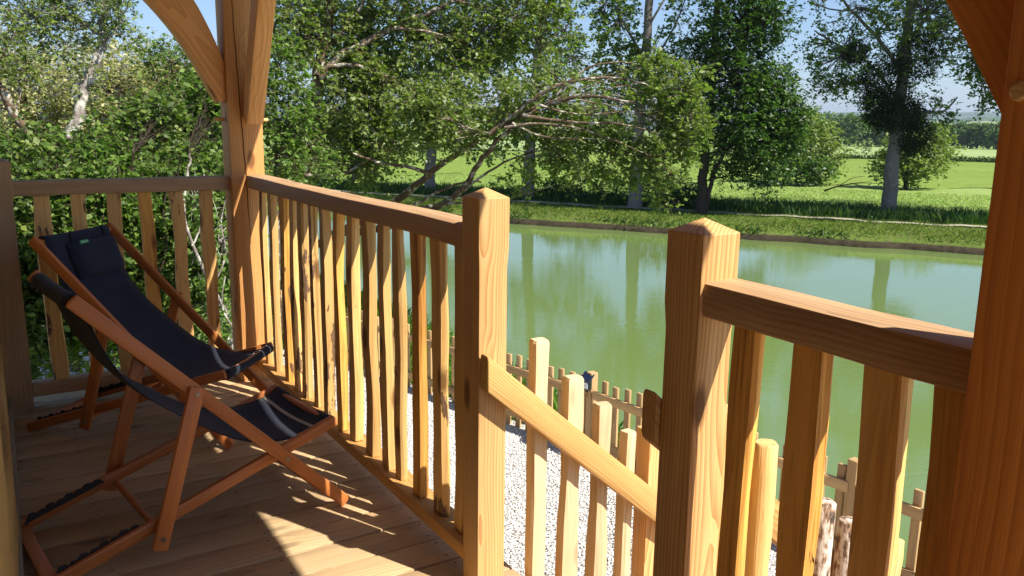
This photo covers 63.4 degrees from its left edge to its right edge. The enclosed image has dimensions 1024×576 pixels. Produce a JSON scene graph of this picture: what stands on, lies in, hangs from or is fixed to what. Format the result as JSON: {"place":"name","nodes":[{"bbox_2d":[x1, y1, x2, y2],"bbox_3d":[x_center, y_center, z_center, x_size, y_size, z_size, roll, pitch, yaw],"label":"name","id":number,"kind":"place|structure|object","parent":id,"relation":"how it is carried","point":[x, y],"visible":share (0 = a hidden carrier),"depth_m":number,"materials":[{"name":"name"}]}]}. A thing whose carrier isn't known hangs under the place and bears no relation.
{"place":"outdoors","nodes":[
{"label":"outdoors","id":0,"kind":"place"},
{"bbox_2d":[22,285,522,422],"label":"ground","id":1,"kind":"structure","parent":0,"point":[226,326],"depth_m":9.13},
{"bbox_2d":[0,5,82,371],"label":"slanting tree","id":2,"kind":"object","parent":1,"relation":"on","point":[6,95],"visible":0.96,"depth_m":7.37,"materials":[{"name":"green plant"}]},
{"bbox_2d":[0,31,91,157],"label":"blossom shrub","id":3,"kind":"object","parent":1,"relation":"on","point":[31,109],"visible":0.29,"depth_m":10.31,"materials":[{"name":"green plant"}]},
{"bbox_2d":[0,0,157,138],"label":"pale trunk tree","id":4,"kind":"object","parent":1,"relation":"on","point":[53,9],"visible":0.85,"depth_m":8.38,"materials":[{"name":"green plant"}]},
{"bbox_2d":[24,24,183,145],"bbox_3d":[-5.183,-1.578,10.694,1.875,3.634,1.760,7,13,30],"label":"blossom shrub","id":5,"kind":"object","parent":1,"relation":"on","point":[112,65],"visible":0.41,"depth_m":10.21,"materials":[{"name":"green plant"}]},
{"bbox_2d":[114,29,203,150],"bbox_3d":[-4.949,-1.826,11.945,1.688,3.639,1.614,-6,13,-31],"label":"blossom shrub","id":6,"kind":"object","parent":1,"relation":"on","point":[177,66],"visible":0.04,"depth_m":11.45,"materials":[{"name":"green plant"}]},
{"bbox_2d":[125,32,198,106],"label":"back shrub","id":7,"kind":"object","parent":1,"relation":"on","point":[156,56],"visible":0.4,"depth_m":9.78,"materials":[{"name":"green plant"}]},
{"bbox_2d":[37,337,776,575],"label":"gravel","id":8,"kind":"structure","parent":1,"relation":"on","point":[511,530],"depth_m":5.47,"materials":[{"name":"grey gravel"}]},
{"bbox_2d":[0,338,23,575],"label":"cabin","id":9,"kind":"object","parent":8,"relation":"on","point":[11,557],"visible":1,"depth_m":2.46,"materials":[{"name":"brown wood"}]},
{"bbox_2d":[0,120,38,334],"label":"leafy shrub","id":10,"kind":"object","parent":8,"relation":"on","point":[6,144],"visible":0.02,"depth_m":5.70,"materials":[{"name":"green plant"}]},
{"bbox_2d":[0,108,124,379],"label":"leafy shrub","id":11,"kind":"object","parent":8,"relation":"on","point":[36,143],"visible":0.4,"depth_m":5.60,"materials":[{"name":"green plant"}]},
{"bbox_2d":[18,106,168,376],"bbox_3d":[-3.130,-0.080,6.195,1.249,2.514,1.538,-6,13,-31],"label":"leafy shrub","id":12,"kind":"object","parent":8,"relation":"on","point":[103,150],"visible":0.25,"depth_m":5.92,"materials":[{"name":"green plant"}]},
{"bbox_2d":[90,71,230,363],"bbox_3d":[-2.849,-0.336,6.602,1.383,2.866,1.791,-6,13,-31],"label":"leafy shrub","id":13,"kind":"object","parent":8,"relation":"on","point":[138,122],"visible":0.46,"depth_m":6.48,"materials":[{"name":"green plant"}]},
{"bbox_2d":[160,153,232,348],"bbox_3d":[-2.140,0.135,5.958,0.617,2.199,0.666,-6,13,-31],"label":"shrub","id":14,"kind":"object","parent":8,"relation":"on","point":[224,311],"visible":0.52,"depth_m":5.81,"materials":[{"name":"green plant"}]},
{"bbox_2d":[155,65,277,346],"bbox_3d":[-2.595,-0.489,7.052,1.168,3.001,1.901,-3,12,-19],"label":"leafy shrub","id":15,"kind":"object","parent":8,"relation":"on","point":[206,111],"visible":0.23,"depth_m":6.79,"materials":[{"name":"green plant"}]},
{"bbox_2d":[14,375,520,575],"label":"wooden deck","id":16,"kind":"structure","parent":8,"relation":"on","point":[276,518],"depth_m":3.03,"materials":[{"name":"brown wood"}]},
{"bbox_2d":[0,158,34,415],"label":"newel post","id":17,"kind":"object","parent":16,"relation":"on","point":[15,356],"visible":0.83,"depth_m":3.88,"materials":[{"name":"brown wood"}]},
{"bbox_2d":[26,223,273,449],"bbox_3d":[-1.655,0.186,3.826,1.007,0.903,0.589,2,11,8],"label":"deck chair","id":18,"kind":"object","parent":16,"relation":"on","point":[87,265],"visible":0.91,"depth_m":3.84,"materials":[{"name":"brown wood"}]},
{"bbox_2d":[20,270,348,575],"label":"deck chair","id":19,"kind":"object","parent":16,"relation":"on","point":[267,419],"visible":0.98,"depth_m":2.79,"materials":[{"name":"brown wood"}]},
{"bbox_2d":[143,0,275,381],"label":"porch post","id":20,"kind":"object","parent":16,"relation":"on","point":[231,67],"visible":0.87,"depth_m":4.25,"materials":[{"name":"brown wood"}]},
{"bbox_2d":[12,175,229,396],"bbox_3d":[-1.930,-0.034,4.236,0.988,1.049,0.102,-6,13,-31],"label":"side railing","id":21,"kind":"object","parent":20,"relation":"attached to","point":[62,380],"visible":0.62,"depth_m":4.17,"materials":[{"name":"brown wood"}]},
{"bbox_2d":[246,174,463,557],"bbox_3d":[-0.727,0.122,3.491,0.114,1.053,2.373,-6,13,-31],"label":"deck railing","id":22,"kind":"object","parent":20,"relation":"attached to","point":[306,308],"visible":0.95,"depth_m":3.14,"materials":[{"name":"brown wood"}]},
{"bbox_2d":[262,22,349,356],"bbox_3d":[-2.104,-0.900,8.229,1.164,3.348,0.993,-6,13,-31],"label":"young shrub","id":23,"kind":"object","parent":8,"relation":"on","point":[281,130],"visible":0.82,"depth_m":7.89,"materials":[{"name":"green plant"}]},
{"bbox_2d":[462,187,509,575],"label":"newel post","id":24,"kind":"object","parent":8,"relation":"on","point":[485,228],"visible":1,"depth_m":2.41,"materials":[{"name":"brown wood"}]},
{"bbox_2d":[653,218,739,575],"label":"newel post","id":25,"kind":"object","parent":8,"relation":"on","point":[701,252],"visible":0.95,"depth_m":1.67,"materials":[{"name":"brown wood"}]},
{"bbox_2d":[944,0,1023,575],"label":"porch post","id":26,"kind":"object","parent":8,"relation":"on","point":[986,534],"visible":1,"depth_m":1.04,"materials":[{"name":"brown wood"}]},
{"bbox_2d":[702,278,973,575],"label":"deck railing","id":27,"kind":"object","parent":26,"relation":"attached to","point":[896,355],"visible":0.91,"depth_m":1.36,"materials":[{"name":"brown wood"}]},
{"bbox_3d":[0.626,1.454,2.626,0.990,0.922,0.818,-6,13,-31],"label":"staircase","id":28,"kind":"object","parent":8,"relation":"on","visible":0},
{"bbox_2d":[481,337,658,575],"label":"stair railing","id":29,"kind":"object","parent":28,"relation":"attached to","point":[538,415],"visible":0.91,"depth_m":2.65,"materials":[{"name":"brown wood"}]},
{"bbox_2d":[641,389,903,575],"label":"stair railing","id":30,"kind":"object","parent":28,"relation":"attached to","point":[762,527],"visible":0.4,"depth_m":1.89,"materials":[{"name":"brown wood"}]},
{"bbox_2d":[225,256,635,467],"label":"bank weeds","id":31,"kind":"object","parent":1,"relation":"on","point":[555,395],"depth_m":8.82,"materials":[{"name":"green plant"}]},
{"bbox_2d":[263,0,598,229],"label":"forked tree","id":32,"kind":"object","parent":1,"relation":"on","point":[360,82],"visible":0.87,"depth_m":9.63,"materials":[{"name":"green plant"}]},
{"bbox_2d":[269,263,618,422],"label":"broadleaf weeds","id":33,"kind":"object","parent":1,"relation":"on","point":[410,330],"depth_m":9.47,"materials":[{"name":"green plant"}]},
{"bbox_2d":[269,37,733,275],"bbox_3d":[-1.133,-1.138,9.767,7.107,3.430,2.572,6,12,26],"label":"leaning tree","id":34,"kind":"object","parent":1,"relation":"on","point":[427,110],"visible":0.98,"depth_m":8.78,"materials":[{"name":"green plant"}]},
{"bbox_2d":[271,290,924,575],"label":"picket fence","id":35,"kind":"object","parent":1,"relation":"on","point":[843,483],"visible":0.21,"depth_m":5.85,"materials":[{"name":"brown wood"}]},
{"bbox_2d":[582,371,594,391],"bbox_3d":[0.542,0.682,5.994,0.085,0.139,0.083,9,14,37],"label":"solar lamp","id":36,"kind":"object","parent":35,"relation":"attached to","point":[587,377],"visible":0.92,"depth_m":5.97,"materials":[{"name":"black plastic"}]},
{"bbox_2d":[0,120,993,214],"bbox_3d":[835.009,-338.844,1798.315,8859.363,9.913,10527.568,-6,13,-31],"label":"field","id":37,"kind":"structure","parent":0,"point":[873,187],"depth_m":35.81,"materials":[{"name":"green plant"}]},
{"bbox_2d":[285,0,410,180],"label":"poplar tree","id":38,"kind":"object","parent":37,"relation":"on","point":[345,91],"visible":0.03,"depth_m":32.80,"materials":[{"name":"green plant"}]},
{"bbox_2d":[377,0,510,193],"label":"poplar tree","id":39,"kind":"object","parent":37,"relation":"on","point":[428,166],"visible":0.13,"depth_m":30.28,"materials":[{"name":"green plant"}]},
{"bbox_2d":[468,0,616,199],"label":"poplar tree","id":40,"kind":"object","parent":37,"relation":"on","point":[573,57],"visible":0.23,"depth_m":27.48,"materials":[{"name":"green plant"}]},
{"bbox_2d":[578,0,702,208],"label":"poplar tree","id":41,"kind":"object","parent":37,"relation":"on","point":[635,50],"visible":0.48,"depth_m":25.13,"materials":[{"name":"green plant"}]},
{"bbox_2d":[661,0,827,213],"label":"ash tree","id":42,"kind":"object","parent":37,"relation":"on","point":[764,126],"visible":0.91,"depth_m":23.51,"materials":[{"name":"green plant"}]},
{"bbox_2d":[759,152,812,186],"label":"field bush","id":43,"kind":"object","parent":37,"relation":"on","point":[787,178],"visible":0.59,"depth_m":37.52,"materials":[{"name":"green plant"}]},
{"bbox_2d":[807,107,824,135],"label":"distant tree","id":44,"kind":"object","parent":37,"relation":"on","point":[817,113],"visible":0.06,"depth_m":184.41,"materials":[{"name":"green plant"}]},
{"bbox_2d":[792,153,842,186],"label":"field bush","id":45,"kind":"object","parent":37,"relation":"on","point":[818,168],"visible":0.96,"depth_m":37.46,"materials":[{"name":"green plant"}]},
{"bbox_2d":[780,102,861,184],"bbox_3d":[14.169,-6.614,39.122,4.277,4.206,3.976,9,14,37],"label":"field bush","id":46,"kind":"object","parent":37,"relation":"on","point":[826,137],"visible":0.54,"depth_m":38.31,"materials":[{"name":"green plant"}]},
{"bbox_2d":[820,111,830,144],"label":"distant tree","id":47,"kind":"object","parent":37,"relation":"on","point":[826,116],"visible":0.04,"depth_m":197.12,"materials":[{"name":"green plant"}]},
{"bbox_2d":[822,112,846,143],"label":"distant tree","id":48,"kind":"object","parent":37,"relation":"on","point":[838,120],"visible":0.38,"depth_m":180.79,"materials":[{"name":"green plant"}]},
{"bbox_2d":[833,112,851,144],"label":"distant tree","id":49,"kind":"object","parent":37,"relation":"on","point":[840,115],"visible":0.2,"depth_m":195.71,"materials":[{"name":"green plant"}]},
{"bbox_2d":[824,176,865,190],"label":"fallen branch","id":50,"kind":"object","parent":37,"relation":"on","point":[846,184],"visible":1,"depth_m":33.39,"materials":[{"name":"brown wood"}]},
{"bbox_2d":[710,142,995,162],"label":"field hedge","id":51,"kind":"object","parent":37,"relation":"on","point":[961,158],"visible":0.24,"depth_m":76.37,"materials":[{"name":"green plant"}]},
{"bbox_2d":[840,112,870,145],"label":"distant tree","id":52,"kind":"object","parent":37,"relation":"on","point":[854,126],"visible":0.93,"depth_m":176.37,"materials":[{"name":"green plant"}]},
{"bbox_2d":[846,112,871,146],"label":"distant tree","id":53,"kind":"object","parent":37,"relation":"on","point":[860,137],"visible":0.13,"depth_m":179.83,"materials":[{"name":"green plant"}]},
{"bbox_2d":[859,114,882,146],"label":"distant tree","id":54,"kind":"object","parent":37,"relation":"on","point":[866,136],"visible":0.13,"depth_m":182.94,"materials":[{"name":"green plant"}]},
{"bbox_2d":[870,116,889,146],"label":"distant tree","id":55,"kind":"object","parent":37,"relation":"on","point":[882,136],"visible":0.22,"depth_m":181.18,"materials":[{"name":"green plant"}]},
{"bbox_2d":[788,0,974,209],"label":"poplar tree","id":56,"kind":"object","parent":37,"relation":"on","point":[902,122],"visible":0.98,"depth_m":23.94,"materials":[{"name":"green plant"}]},
{"bbox_2d":[858,118,965,189],"bbox_3d":[17.698,-5.748,36.509,3.313,3.402,4.060,-9,15,-42],"label":"field tree","id":57,"kind":"object","parent":37,"relation":"on","point":[918,162],"visible":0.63,"depth_m":36.10,"materials":[{"name":"green plant"}]},
{"bbox_2d":[936,123,963,146],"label":"distant tree","id":58,"kind":"object","parent":37,"relation":"on","point":[951,133],"visible":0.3,"depth_m":176.29,"materials":[{"name":"green plant"}]},
{"bbox_2d":[944,120,972,148],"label":"distant tree","id":59,"kind":"object","parent":37,"relation":"on","point":[964,125],"visible":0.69,"depth_m":175.83,"materials":[{"name":"green plant"}]},
{"bbox_2d":[935,9,999,120],"bbox_3d":[14.417,-6.736,22.956,3.405,10.128,4.996,-6,13,-31],"label":"poplar tree","id":60,"kind":"object","parent":37,"relation":"on","point":[988,97],"visible":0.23,"depth_m":23.81,"materials":[{"name":"green plant"}]},
{"bbox_2d":[956,120,984,148],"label":"distant tree","id":61,"kind":"object","parent":37,"relation":"on","point":[965,144],"visible":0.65,"depth_m":175.95,"materials":[{"name":"green plant"}]},
{"bbox_2d":[966,122,991,148],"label":"distant tree","id":62,"kind":"object","parent":37,"relation":"on","point":[977,135],"visible":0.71,"depth_m":173.79,"materials":[{"name":"green plant"}]},
{"bbox_2d":[973,122,997,148],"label":"distant tree","id":63,"kind":"object","parent":37,"relation":"on","point":[982,144],"visible":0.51,"depth_m":173.03,"materials":[{"name":"green plant"}]},
{"bbox_2d":[983,119,999,149],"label":"distant tree","id":64,"kind":"object","parent":37,"relation":"on","point":[994,132],"visible":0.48,"depth_m":167.26,"materials":[{"name":"green plant"}]},
{"bbox_2d":[0,0,999,113],"label":"sky","id":65,"kind":"structure","parent":0,"point":[206,7],"materials":[{"name":"blue"}]},
{"bbox_2d":[1,104,1000,127],"bbox_3d":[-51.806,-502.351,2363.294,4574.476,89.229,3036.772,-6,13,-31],"label":"hills","id":66,"kind":"structure","parent":0,"point":[965,115],"depth_m":2763.63,"materials":[{"name":"green plant"}]},
{"bbox_2d":[6,134,996,160],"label":"pale field","id":67,"kind":"structure","parent":0,"point":[968,153],"depth_m":116.73,"materials":[{"name":"green plant"}]},
{"bbox_2d":[222,149,994,188],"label":"meadow","id":68,"kind":"structure","parent":0,"point":[974,175],"depth_m":50.19,"materials":[{"name":"green plant"}]},
{"bbox_2d":[267,207,983,567],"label":"water","id":69,"kind":"structure","parent":0,"point":[581,301],"depth_m":14.62,"materials":[{"name":"green liquid"}]},
{"bbox_2d":[267,206,983,254],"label":"bank soil","id":70,"kind":"structure","parent":0,"point":[886,245],"depth_m":22.02,"materials":[{"name":"brown soil"}]},
{"bbox_2d":[332,189,986,227],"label":"path","id":71,"kind":"structure","parent":0,"point":[695,210],"depth_m":24.90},
{"bbox_2d":[343,189,986,247],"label":"bank","id":72,"kind":"structure","parent":0,"point":[902,239],"depth_m":22.68,"materials":[{"name":"green plant"}]},
{"bbox_2d":[537,174,578,198],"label":"undergrowth bush","id":73,"kind":"object","parent":72,"relation":"on","point":[556,186],"visible":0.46,"depth_m":28.54,"materials":[{"name":"green plant"}]},
{"bbox_2d":[568,163,628,201],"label":"undergrowth bush","id":74,"kind":"object","parent":72,"relation":"on","point":[581,191],"visible":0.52,"depth_m":27.93,"materials":[{"name":"green plant"}]},
{"bbox_2d":[406,203,862,244],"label":"bank tufts","id":75,"kind":"object","parent":72,"relation":"on","point":[623,220],"visible":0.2,"depth_m":23.54,"materials":[{"name":"green plant"}]},
{"bbox_2d":[311,176,988,224],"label":"tall grass","id":76,"kind":"structure","parent":72,"relation":"on","point":[860,211],"depth_m":25.46,"materials":[{"name":"green plant"}]},
{"bbox_2d":[627,166,683,202],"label":"undergrowth bush","id":77,"kind":"object","parent":72,"relation":"on","point":[645,189],"visible":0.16,"depth_m":26.67,"materials":[{"name":"green plant"}]},
{"bbox_2d":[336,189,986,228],"bbox_3d":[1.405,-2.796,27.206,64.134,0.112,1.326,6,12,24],"label":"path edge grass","id":78,"kind":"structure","parent":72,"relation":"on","point":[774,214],"depth_m":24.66,"materials":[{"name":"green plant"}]},
{"bbox_2d":[657,170,697,208],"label":"undergrowth bush","id":79,"kind":"object","parent":72,"relation":"on","point":[679,199],"visible":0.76,"depth_m":25.63,"materials":[{"name":"green plant"}]},
{"bbox_2d":[923,116,1000,125],"bbox_3d":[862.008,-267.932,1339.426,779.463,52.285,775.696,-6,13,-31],"label":"wooded hill","id":80,"kind":"structure","parent":0,"point":[986,118],"depth_m":1453.01,"materials":[{"name":"green plant"}]},
{"bbox_2d":[950,121,999,129],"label":"hillside","id":81,"kind":"structure","parent":0,"point":[982,122],"depth_m":796.29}
]}

